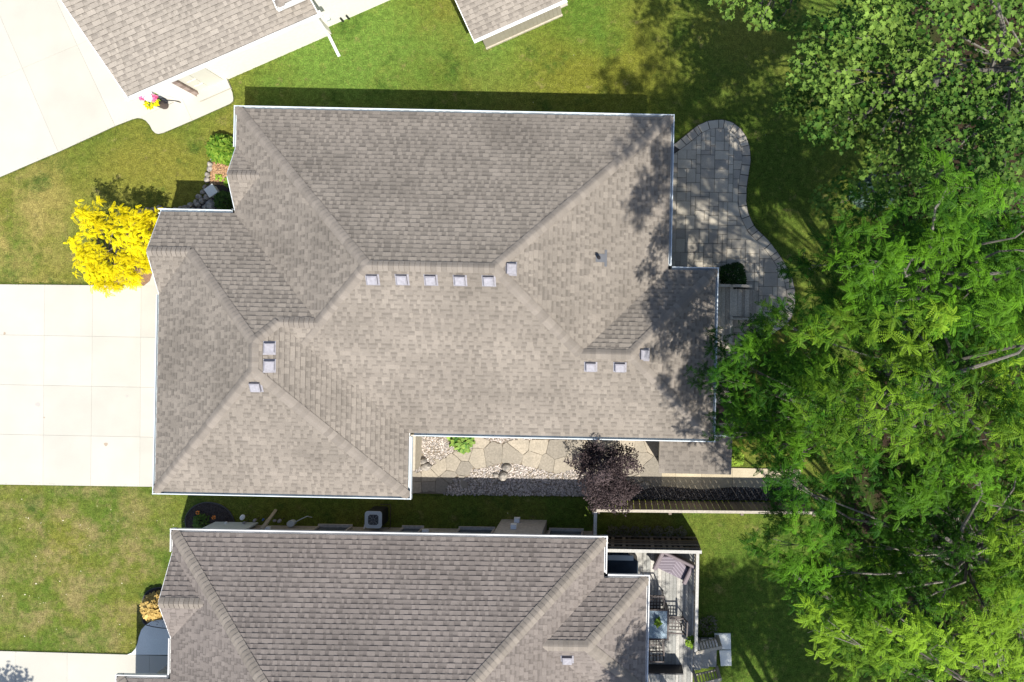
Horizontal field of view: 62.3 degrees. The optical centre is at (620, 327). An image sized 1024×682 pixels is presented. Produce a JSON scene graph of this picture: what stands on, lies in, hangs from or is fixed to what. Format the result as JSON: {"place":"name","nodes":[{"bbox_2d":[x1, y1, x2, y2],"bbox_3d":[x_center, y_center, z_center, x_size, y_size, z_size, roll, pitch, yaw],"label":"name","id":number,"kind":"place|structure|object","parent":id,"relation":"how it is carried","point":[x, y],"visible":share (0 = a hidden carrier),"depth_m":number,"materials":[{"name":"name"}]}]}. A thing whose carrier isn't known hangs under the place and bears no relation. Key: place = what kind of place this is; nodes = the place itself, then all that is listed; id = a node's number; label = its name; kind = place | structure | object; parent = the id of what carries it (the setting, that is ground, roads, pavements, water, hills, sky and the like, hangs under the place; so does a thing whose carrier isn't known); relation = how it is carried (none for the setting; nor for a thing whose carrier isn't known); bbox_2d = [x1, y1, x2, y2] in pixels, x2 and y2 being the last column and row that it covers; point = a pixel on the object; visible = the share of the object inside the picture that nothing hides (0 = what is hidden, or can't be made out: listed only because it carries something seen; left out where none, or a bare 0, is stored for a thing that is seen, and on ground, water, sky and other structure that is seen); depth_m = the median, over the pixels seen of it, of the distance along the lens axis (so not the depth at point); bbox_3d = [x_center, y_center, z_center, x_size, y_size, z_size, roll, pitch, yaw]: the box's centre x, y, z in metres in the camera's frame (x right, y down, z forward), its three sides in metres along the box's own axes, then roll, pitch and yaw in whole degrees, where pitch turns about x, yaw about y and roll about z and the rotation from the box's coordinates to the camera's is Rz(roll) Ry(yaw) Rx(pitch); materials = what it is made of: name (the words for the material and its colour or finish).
{"place":"outdoors","nodes":[
{"label":"outdoors","id":0,"kind":"place"},
{"bbox_2d":[0,284,158,486],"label":"driveway","id":1,"kind":"structure","parent":0,"point":[77,359],"depth_m":27.75,"materials":[{"name":"concrete"}]},
{"bbox_2d":[0,651,167,681],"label":"driveway","id":2,"kind":"structure","parent":0,"point":[20,666],"depth_m":27.75,"materials":[{"name":"concrete"}]},
{"bbox_2d":[0,0,172,176],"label":"neighbour driveway","id":3,"kind":"structure","parent":0,"point":[53,100],"depth_m":27.75,"materials":[{"name":"concrete"}]},
{"bbox_2d":[127,619,169,654],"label":"walkway","id":4,"kind":"structure","parent":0,"point":[152,640],"depth_m":27.75,"materials":[{"name":"grey concrete"}]},
{"bbox_2d":[138,89,232,133],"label":"neighbour walkway","id":5,"kind":"structure","parent":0,"point":[173,115],"depth_m":27.75,"materials":[{"name":"concrete"}]},
{"bbox_2d":[139,93,168,109],"bbox_3d":[-15.110,-7.376,27.215,0.596,1.170,0.722,-30,90,0],"label":"flower planter","id":6,"kind":"object","parent":5,"relation":"on","point":[156,103],"visible":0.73,"depth_m":26.87,"materials":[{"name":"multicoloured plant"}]},
{"bbox_2d":[156,164,233,215],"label":"entry bed soil","id":7,"kind":"structure","parent":0,"point":[222,187],"depth_m":27.77,"materials":[{"name":"brown soil"}]},
{"bbox_2d":[199,198,205,203],"bbox_3d":[-13.835,-4.184,27.722,0.207,0.156,0.203,7,90,0],"label":"rock","id":8,"kind":"object","parent":7,"relation":"on","point":[202,200],"visible":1,"depth_m":27.68,"materials":[{"name":"grey stone"}]},
{"bbox_2d":[204,177,209,182],"bbox_3d":[-13.707,-4.879,27.736,0.190,0.127,0.224,17,90,0],"label":"rock","id":9,"kind":"object","parent":7,"relation":"on","point":[206,179],"visible":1,"depth_m":27.70,"materials":[{"name":"grey stone"}]},
{"bbox_2d":[205,199,214,208],"bbox_3d":[-13.601,-4.052,27.744,0.378,0.112,0.424,14,90,0],"label":"rock","id":10,"kind":"object","parent":7,"relation":"on","point":[209,203],"visible":0.75,"depth_m":27.70,"materials":[{"name":"grey stone"}]},
{"bbox_2d":[204,184,218,197],"bbox_3d":[-13.430,-4.480,27.622,0.330,0.335,0.330,-34,90,0],"label":"stone pedestal","id":11,"kind":"object","parent":7,"relation":"on","point":[211,190],"visible":0.93,"depth_m":27.45,"materials":[{"name":"grey stone"}]},
{"bbox_2d":[215,174,222,181],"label":"garden plant","id":12,"kind":"object","parent":7,"relation":"on","point":[217,178],"visible":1,"depth_m":27.71,"materials":[{"name":"green plant"}]},
{"bbox_2d":[210,156,228,184],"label":"bark chips","id":13,"kind":"object","parent":7,"relation":"on","point":[214,171],"visible":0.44,"depth_m":27.75,"materials":[{"name":"brown wood"}]},
{"bbox_2d":[213,190,233,209],"bbox_3d":[-13.069,-4.154,27.541,0.699,0.548,0.757,12,90,0],"label":"garden plant","id":14,"kind":"object","parent":7,"relation":"on","point":[217,198],"visible":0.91,"depth_m":27.45,"materials":[{"name":"green plant"}]},
{"bbox_2d":[223,177,228,187],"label":"garden plant","id":15,"kind":"object","parent":7,"relation":"on","point":[226,184],"visible":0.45,"depth_m":27.62,"materials":[{"name":"green plant"}]},
{"bbox_2d":[227,192,232,202],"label":"garden plant","id":16,"kind":"object","parent":7,"relation":"on","point":[229,196],"visible":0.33,"depth_m":27.39,"materials":[{"name":"green plant"}]},
{"bbox_2d":[0,0,896,681],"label":"lawn","id":17,"kind":"structure","parent":0,"point":[690,64],"depth_m":27.80,"materials":[{"name":"green plant"}]},
{"bbox_2d":[63,195,162,297],"bbox_3d":[-15.678,-2.510,26.574,3.234,2.494,3.213,0,90,0],"label":"golden sumac","id":18,"kind":"object","parent":17,"relation":"on","point":[103,269],"visible":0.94,"depth_m":25.86,"materials":[{"name":"yellow plant"}]},
{"bbox_2d":[114,212,155,285],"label":"tree bed soil","id":19,"kind":"object","parent":17,"relation":"on","point":[146,278],"visible":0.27,"depth_m":27.77,"materials":[{"name":"brown soil"}]},
{"bbox_2d":[144,274,155,285],"bbox_3d":[-15.400,-1.625,27.776,0.800,0.044,0.510,0,90,0],"label":"driveway edge","id":20,"kind":"object","parent":17,"relation":"on","point":[151,282],"visible":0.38,"depth_m":27.75,"materials":[{"name":"concrete"}]},
{"bbox_2d":[143,588,162,622],"bbox_3d":[-15.054,9.263,27.784,1.581,0.028,1.461,0,90,0],"label":"porch bed","id":21,"kind":"object","parent":17,"relation":"on","point":[148,594],"visible":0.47,"depth_m":27.77,"materials":[{"name":"black soil"}]},
{"bbox_2d":[139,590,162,621],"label":"ornamental grass","id":22,"kind":"object","parent":21,"relation":"on","point":[150,609],"depth_m":27.16,"materials":[{"name":"plant"}]},
{"bbox_2d":[142,586,166,628],"bbox_3d":[-15.054,9.263,27.770,1.606,0.060,1.486,0,90,0],"label":"garden edging","id":23,"kind":"object","parent":21,"relation":"on","point":[142,601],"visible":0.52,"depth_m":27.74,"materials":[{"name":"plastic"}]},
{"bbox_2d":[185,503,234,527],"bbox_3d":[-13.597,6.446,27.784,1.835,0.028,1.262,0,90,0],"label":"corner bed","id":24,"kind":"object","parent":17,"relation":"on","point":[208,510],"visible":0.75,"depth_m":27.77,"materials":[{"name":"black wood"}]},
{"bbox_2d":[192,513,209,527],"bbox_3d":[-13.864,6.441,27.590,0.560,0.430,0.559,0,90,0],"label":"garden plant","id":25,"kind":"object","parent":24,"relation":"on","point":[196,524],"visible":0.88,"depth_m":27.55,"materials":[{"name":"green plant"}]},
{"bbox_2d":[185,502,234,527],"bbox_3d":[-13.597,6.446,27.770,1.860,0.060,1.287,0,90,0],"label":"garden edging","id":26,"kind":"object","parent":24,"relation":"on","point":[227,509],"visible":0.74,"depth_m":27.74,"materials":[{"name":"plastic"}]},
{"bbox_2d":[204,133,234,165],"bbox_3d":[-13.076,-5.855,27.352,1.027,0.905,1.069,15,90,0],"label":"leafy shrub","id":27,"kind":"object","parent":17,"relation":"on","point":[224,142],"visible":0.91,"depth_m":27.21,"materials":[{"name":"green plant"}]},
{"bbox_2d":[60,0,388,101],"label":"pale brick house","id":28,"kind":"structure","parent":17,"relation":"on","point":[202,50],"depth_m":25.05,"materials":[{"name":"brick"}]},
{"bbox_2d":[142,91,180,102],"bbox_3d":[-14.908,-7.430,26.949,0.696,1.598,0.267,-24,90,0],"label":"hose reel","id":29,"kind":"object","parent":28,"relation":"attached to","point":[148,97],"visible":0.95,"depth_m":26.73,"materials":[{"name":"white plastic"}]},
{"bbox_2d":[179,68,223,90],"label":"step","id":30,"kind":"structure","parent":28,"relation":"in","point":[204,78],"depth_m":26.96,"materials":[{"name":"beige concrete"}]},
{"bbox_2d":[2,94,507,649],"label":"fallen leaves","id":31,"kind":"object","parent":17,"relation":"on","point":[62,520],"visible":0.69,"depth_m":27.79,"materials":[{"name":"brown plant"}]},
{"bbox_2d":[260,509,276,528],"bbox_3d":[-11.226,6.162,26.749,0.534,2.119,0.110,19,90,0],"label":"wooden post","id":32,"kind":"object","parent":17,"relation":"on","point":[267,521],"visible":0.89,"depth_m":26.56,"materials":[{"name":"brown wood"}]},
{"bbox_2d":[287,516,311,526],"bbox_3d":[-10.592,6.388,27.587,0.911,0.436,0.226,-17,90,0],"label":"wheelbarrow ornament","id":33,"kind":"object","parent":17,"relation":"on","point":[291,523],"visible":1,"depth_m":27.42,"materials":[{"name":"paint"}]},
{"bbox_2d":[363,504,390,528],"bbox_3d":[-7.979,6.255,27.390,0.912,0.820,0.783,1,90,0],"label":"air conditioner","id":34,"kind":"object","parent":17,"relation":"on","point":[376,516],"visible":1,"depth_m":27.01,"materials":[{"name":"black plastic"}]},
{"bbox_2d":[115,517,650,681],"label":"neighbour house","id":35,"kind":"structure","parent":17,"relation":"on","point":[516,599],"depth_m":24.57,"materials":[{"name":"grey"}]},
{"bbox_2d":[312,524,352,530],"bbox_3d":[-9.298,6.508,26.880,1.120,0.960,0.145,1,90,0],"label":"window well","id":36,"kind":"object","parent":35,"relation":"in","point":[332,527],"depth_m":27.27,"materials":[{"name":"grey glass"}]},
{"bbox_2d":[397,525,423,531],"bbox_3d":[-6.763,6.552,26.880,0.710,0.960,0.145,1,90,0],"label":"window","id":37,"kind":"structure","parent":35,"relation":"in","point":[405,528],"depth_m":27.28,"materials":[{"name":"grey glass"}]},
{"bbox_2d":[455,526,494,532],"bbox_3d":[-4.674,6.589,26.880,1.190,0.960,0.145,1,90,0],"label":"window","id":38,"kind":"structure","parent":35,"relation":"in","point":[462,529],"depth_m":27.30,"materials":[{"name":"grey glass"}]},
{"bbox_2d":[548,528,583,534],"bbox_3d":[-1.755,6.639,26.880,1.130,0.960,0.145,1,90,0],"label":"window","id":39,"kind":"structure","parent":35,"relation":"in","point":[562,531],"depth_m":27.28,"materials":[{"name":"grey glass"}]},
{"bbox_2d":[0,13,786,655],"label":"grass fringe","id":40,"kind":"object","parent":17,"relation":"on","point":[412,493],"depth_m":27.78,"materials":[{"name":"green plant"}]},
{"bbox_2d":[146,105,718,499],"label":"house","id":41,"kind":"structure","parent":17,"relation":"on","point":[355,302],"depth_m":24.31,"materials":[{"name":"grey"}]},
{"bbox_2d":[455,0,567,49],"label":"garden shed","id":42,"kind":"structure","parent":17,"relation":"on","point":[491,23],"depth_m":25.82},
{"bbox_2d":[592,503,596,534],"bbox_3d":[-0.807,6.199,27.026,0.155,1.528,0.881,1,90,0],"label":"wood fence","id":43,"kind":"object","parent":17,"relation":"on","point":[594,530],"visible":0.65,"depth_m":26.26,"materials":[{"name":"grey wood"}]},
{"bbox_2d":[607,526,618,536],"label":"border plant","id":44,"kind":"object","parent":17,"relation":"on","point":[611,533],"visible":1,"depth_m":27.62,"materials":[{"name":"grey plant"}]},
{"bbox_2d":[618,525,629,536],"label":"border plant","id":45,"kind":"object","parent":17,"relation":"on","point":[621,531],"visible":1,"depth_m":27.61,"materials":[{"name":"grey plant"}]},
{"bbox_2d":[629,526,641,537],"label":"border plant","id":46,"kind":"object","parent":17,"relation":"on","point":[634,534],"visible":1,"depth_m":27.62,"materials":[{"name":"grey plant"}]},
{"bbox_2d":[641,525,652,537],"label":"border plant","id":47,"kind":"object","parent":17,"relation":"on","point":[647,532],"visible":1,"depth_m":27.62,"materials":[{"name":"grey plant"}]},
{"bbox_2d":[607,535,701,553],"bbox_3d":[1.020,6.987,26.945,3.060,1.710,0.137,1,90,0],"label":"lattice screen","id":48,"kind":"object","parent":17,"relation":"on","point":[651,544],"visible":0.84,"depth_m":26.66,"materials":[{"name":"white wood"}]},
{"bbox_2d":[652,525,663,537],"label":"border plant","id":49,"kind":"object","parent":17,"relation":"on","point":[656,531],"visible":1,"depth_m":27.62,"materials":[{"name":"grey plant"}]},
{"bbox_2d":[664,526,674,536],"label":"border plant","id":50,"kind":"object","parent":17,"relation":"on","point":[670,531],"visible":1,"depth_m":27.63,"materials":[{"name":"grey plant"}]},
{"bbox_2d":[634,553,721,681],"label":"wooden deck","id":51,"kind":"structure","parent":17,"relation":"on","point":[680,596],"depth_m":27.25,"materials":[{"name":"grey wood"}]},
{"bbox_2d":[604,552,637,575],"bbox_3d":[-0.023,7.647,26.875,1.192,0.750,0.999,1,90,0],"label":"hot tub","id":52,"kind":"object","parent":51,"relation":"on","point":[622,562],"visible":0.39,"depth_m":26.53,"materials":[{"name":"black plastic"}]},
{"bbox_2d":[648,640,664,662],"bbox_3d":[1.157,10.242,26.784,0.520,0.937,0.615,0,90,0],"label":"patio chair","id":53,"kind":"object","parent":51,"relation":"on","point":[659,648],"visible":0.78,"depth_m":26.64,"materials":[{"name":"grey metal"}]},
{"bbox_2d":[649,590,664,608],"bbox_3d":[1.167,8.768,26.784,0.520,0.937,0.615,0,90,0],"label":"patio chair","id":54,"kind":"object","parent":51,"relation":"on","point":[656,599],"visible":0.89,"depth_m":26.82,"materials":[{"name":"grey metal"}]},
{"bbox_2d":[649,603,668,639],"bbox_3d":[1.163,9.431,26.880,0.780,0.740,0.980,1,90,0],"label":"patio table","id":55,"kind":"object","parent":51,"relation":"on","point":[661,632],"visible":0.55,"depth_m":26.52,"materials":[{"name":"grey glass"}]},
{"bbox_2d":[654,616,662,627],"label":"table plant","id":56,"kind":"object","parent":55,"relation":"on","point":[658,622],"visible":1,"depth_m":26.33,"materials":[{"name":"green plant"}]},
{"bbox_2d":[652,553,695,584],"bbox_3d":[1.724,7.629,26.816,1.200,0.788,0.726,26,90,0],"label":"wicker loveseat","id":57,"kind":"object","parent":51,"relation":"on","point":[678,566],"visible":0.93,"depth_m":26.82,"materials":[{"name":"wicker"}]},
{"bbox_2d":[669,612,687,636],"bbox_3d":[1.826,9.498,26.784,0.615,0.937,0.520,3,90,0],"label":"patio chair","id":58,"kind":"object","parent":51,"relation":"on","point":[671,618],"visible":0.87,"depth_m":26.82,"materials":[{"name":"grey metal"}]},
{"bbox_2d":[685,635,694,649],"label":"potted plant","id":59,"kind":"object","parent":51,"relation":"on","point":[689,641],"visible":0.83,"depth_m":26.91,"materials":[{"name":"green plant"}]},
{"bbox_2d":[675,526,686,537],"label":"border plant","id":60,"kind":"object","parent":17,"relation":"on","point":[683,533],"visible":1,"depth_m":27.62,"materials":[{"name":"grey plant"}]},
{"bbox_2d":[658,431,732,474],"bbox_3d":[2.334,3.930,26.810,2.290,1.980,1.238,1,90,0],"label":"lean to shed","id":61,"kind":"object","parent":17,"relation":"on","point":[679,457],"visible":0.83,"depth_m":25.92,"materials":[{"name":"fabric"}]},
{"bbox_2d":[600,486,800,500],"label":"dark gravel","id":62,"kind":"structure","parent":17,"relation":"on","point":[663,490],"depth_m":27.72,"materials":[{"name":"black gravel"}]},
{"bbox_2d":[596,500,815,515],"bbox_3d":[2.705,5.825,27.016,6.890,1.568,0.158,1,90,0],"label":"wood fence","id":63,"kind":"object","parent":17,"relation":"on","point":[739,507],"visible":0.68,"depth_m":26.82,"materials":[{"name":"wood"}]},
{"bbox_2d":[699,616,717,635],"bbox_3d":[2.943,9.888,27.684,0.654,0.278,0.640,-14,90,0],"label":"garden plant","id":64,"kind":"object","parent":17,"relation":"on","point":[710,624],"visible":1,"depth_m":27.67,"materials":[{"name":"green plant"}]},
{"bbox_2d":[714,633,730,648],"bbox_3d":[3.405,10.425,27.775,0.550,0.050,0.530,0,90,0],"label":"concrete pad","id":65,"kind":"object","parent":17,"relation":"on","point":[725,639],"visible":0.76,"depth_m":27.75,"materials":[{"name":"grey concrete"}]},
{"bbox_2d":[719,650,731,665],"bbox_3d":[3.495,10.975,27.775,0.410,0.050,0.530,0,90,0],"label":"concrete pad","id":66,"kind":"object","parent":17,"relation":"on","point":[725,657],"visible":0.95,"depth_m":27.75,"materials":[{"name":"grey concrete"}]},
{"bbox_2d":[716,404,743,438],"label":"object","id":67,"kind":"structure","parent":17,"relation":"on","point":[721,408],"depth_m":27.78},
{"bbox_2d":[716,284,756,425],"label":"wooden deck","id":68,"kind":"structure","parent":17,"relation":"on","point":[738,304],"depth_m":27.35,"materials":[{"name":"grey wood"}]},
{"bbox_2d":[732,450,744,466],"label":"garden plant","id":69,"kind":"object","parent":17,"relation":"on","point":[739,462],"visible":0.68,"depth_m":27.44,"materials":[{"name":"green plant"}]},
{"bbox_2d":[707,0,800,31],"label":"maple tree","id":70,"kind":"object","parent":17,"relation":"on","point":[768,20],"visible":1,"depth_m":19.83,"materials":[{"name":"green plant"}]},
{"bbox_2d":[847,180,871,208],"bbox_3d":[8.009,-4.402,27.606,0.952,0.490,1.003,0,90,0],"label":"hosta","id":71,"kind":"object","parent":17,"relation":"on","point":[859,201],"visible":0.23,"depth_m":27.60,"materials":[{"name":"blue plant"}]},
{"bbox_2d":[771,0,962,221],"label":"maple tree","id":72,"kind":"object","parent":17,"relation":"on","point":[872,128],"visible":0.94,"depth_m":18.34,"materials":[{"name":"green plant"}]},
{"bbox_2d":[819,166,918,222],"bbox_3d":[6.921,-3.575,24.528,3.791,6.553,1.431,-24,90,0],"label":"maple tree","id":73,"kind":"object","parent":17,"relation":"on","point":[855,206],"visible":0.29,"depth_m":22.66,"materials":[{"name":"green plant"}]},
{"bbox_2d":[864,174,878,198],"bbox_3d":[8.406,-4.591,27.601,0.894,0.481,0.958,-43,90,0],"label":"hosta","id":74,"kind":"object","parent":17,"relation":"on","point":[867,182],"visible":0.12,"depth_m":27.55,"materials":[{"name":"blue plant"}]},
{"bbox_2d":[776,137,1023,371],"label":"locust tree","id":75,"kind":"object","parent":17,"relation":"on","point":[887,262],"visible":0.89,"depth_m":14.35,"materials":[{"name":"green plant"}]},
{"bbox_2d":[412,436,651,496],"bbox_3d":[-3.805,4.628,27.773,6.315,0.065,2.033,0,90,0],"label":"river pebbles","id":76,"kind":"object","parent":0,"point":[509,478],"visible":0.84,"depth_m":27.76,"materials":[{"name":"grey gravel"}]},
{"bbox_2d":[420,458,426,463],"bbox_3d":[-6.537,4.433,27.680,0.274,0.240,0.221,10,90,0],"label":"rock","id":77,"kind":"object","parent":76,"relation":"on","point":[423,460],"visible":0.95,"depth_m":27.61,"materials":[{"name":"beige stone"}]},
{"bbox_2d":[420,463,431,470],"bbox_3d":[-6.416,4.617,27.699,0.297,0.202,0.313,41,90,0],"label":"rock","id":78,"kind":"object","parent":76,"relation":"on","point":[426,466],"visible":1,"depth_m":27.63,"materials":[{"name":"beige stone"}]},
{"bbox_2d":[446,437,475,453],"bbox_3d":[-5.253,3.724,27.616,0.988,0.562,0.893,39,90,0],"label":"hosta","id":79,"kind":"object","parent":76,"relation":"on","point":[456,443],"visible":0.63,"depth_m":27.53,"materials":[{"name":"green plant"}]},
{"bbox_2d":[499,471,507,481],"bbox_3d":[-3.869,4.947,27.680,0.318,0.239,0.373,21,90,0],"label":"rock","id":80,"kind":"object","parent":76,"relation":"on","point":[503,475],"visible":1,"depth_m":27.61,"materials":[{"name":"beige stone"}]},
{"bbox_2d":[501,464,511,471],"bbox_3d":[-3.762,4.640,27.698,0.294,0.205,0.295,41,90,0],"label":"rock","id":81,"kind":"object","parent":76,"relation":"on","point":[506,467],"visible":1,"depth_m":27.64,"materials":[{"name":"beige stone"}]},
{"bbox_2d":[412,437,661,492],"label":"flagstone path","id":82,"kind":"structure","parent":76,"relation":"on","point":[483,453],"depth_m":27.75,"materials":[{"name":"beige stone"}]},
{"bbox_2d":[563,438,644,515],"bbox_3d":[-0.492,4.562,25.909,2.497,3.802,2.562,0,90,0],"label":"purple leaf tree","id":83,"kind":"object","parent":76,"relation":"on","point":[602,474],"visible":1,"depth_m":25.32,"materials":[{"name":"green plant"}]},
{"bbox_2d":[648,664,682,681],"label":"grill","id":84,"kind":"object","parent":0,"point":[656,672],"visible":0.78,"depth_m":26.80,"materials":[{"name":"grey metal"}]},
{"bbox_2d":[639,468,800,494],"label":"side path","id":85,"kind":"structure","parent":0,"point":[744,477],"depth_m":27.75,"materials":[{"name":"beige concrete"}]},
{"bbox_2d":[639,481,650,489],"bbox_3d":[0.814,5.235,27.706,0.392,0.189,0.297,14,90,0],"label":"rock","id":86,"kind":"object","parent":85,"relation":"on","point":[645,485],"visible":0.88,"depth_m":27.65,"materials":[{"name":"grey stone"}]},
{"bbox_2d":[668,119,794,366],"bbox_3d":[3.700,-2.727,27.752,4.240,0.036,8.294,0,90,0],"label":"patio","id":87,"kind":"structure","parent":0,"point":[692,238],"depth_m":27.74,"materials":[{"name":"grey stone"}]},
{"bbox_2d":[719,262,746,288],"bbox_3d":[3.723,-1.688,27.422,0.932,0.768,0.926,-14,90,0],"label":"boxwood","id":88,"kind":"object","parent":87,"relation":"on","point":[731,269],"visible":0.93,"depth_m":27.28,"materials":[{"name":"green plant"}]},
{"bbox_2d":[834,0,1023,681],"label":"forest floor","id":89,"kind":"structure","parent":0,"point":[935,36],"depth_m":27.79,"materials":[{"name":"green plant"}]},
{"bbox_2d":[684,312,915,472],"bbox_3d":[5.049,1.706,22.651,6.670,10.314,4.237,0,90,0],"label":"locust tree","id":90,"kind":"object","parent":89,"relation":"on","point":[737,382],"visible":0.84,"depth_m":19.51,"materials":[{"name":"green plant"}]},
{"bbox_2d":[736,391,1023,640],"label":"locust tree","id":91,"kind":"object","parent":89,"relation":"on","point":[953,544],"visible":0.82,"depth_m":17.37,"materials":[{"name":"green plant"}]},
{"bbox_2d":[747,271,1023,481],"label":"locust tree","id":92,"kind":"object","parent":89,"relation":"on","point":[933,379],"visible":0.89,"depth_m":14.71,"materials":[{"name":"green plant"}]},
{"bbox_2d":[762,500,1023,681],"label":"walnut tree","id":93,"kind":"object","parent":89,"relation":"on","point":[947,658],"visible":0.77,"depth_m":16.57,"materials":[{"name":"green plant"}]},
{"bbox_2d":[782,0,1023,224],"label":"maple tree","id":94,"kind":"object","parent":89,"relation":"on","point":[1006,128],"visible":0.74,"depth_m":17.36,"materials":[{"name":"green plant"}]},
{"bbox_2d":[837,0,1023,681],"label":"undergrowth","id":95,"kind":"object","parent":89,"relation":"on","point":[937,66],"visible":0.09,"depth_m":27.20,"materials":[{"name":"green plant"}]},
{"bbox_2d":[882,193,1023,385],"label":"locust tree","id":96,"kind":"object","parent":89,"relation":"on","point":[1010,233],"visible":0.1,"depth_m":19.52,"materials":[{"name":"green plant"}]},
{"bbox_2d":[963,159,1023,262],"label":"maple tree","id":97,"kind":"object","parent":89,"relation":"on","point":[1019,199],"visible":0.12,"depth_m":20.38,"materials":[{"name":"green plant"}]},
{"bbox_2d":[968,304,1023,601],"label":"tree","id":98,"kind":"object","parent":89,"relation":"on","point":[1016,565],"visible":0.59,"depth_m":15.53,"materials":[{"name":"green plant"}]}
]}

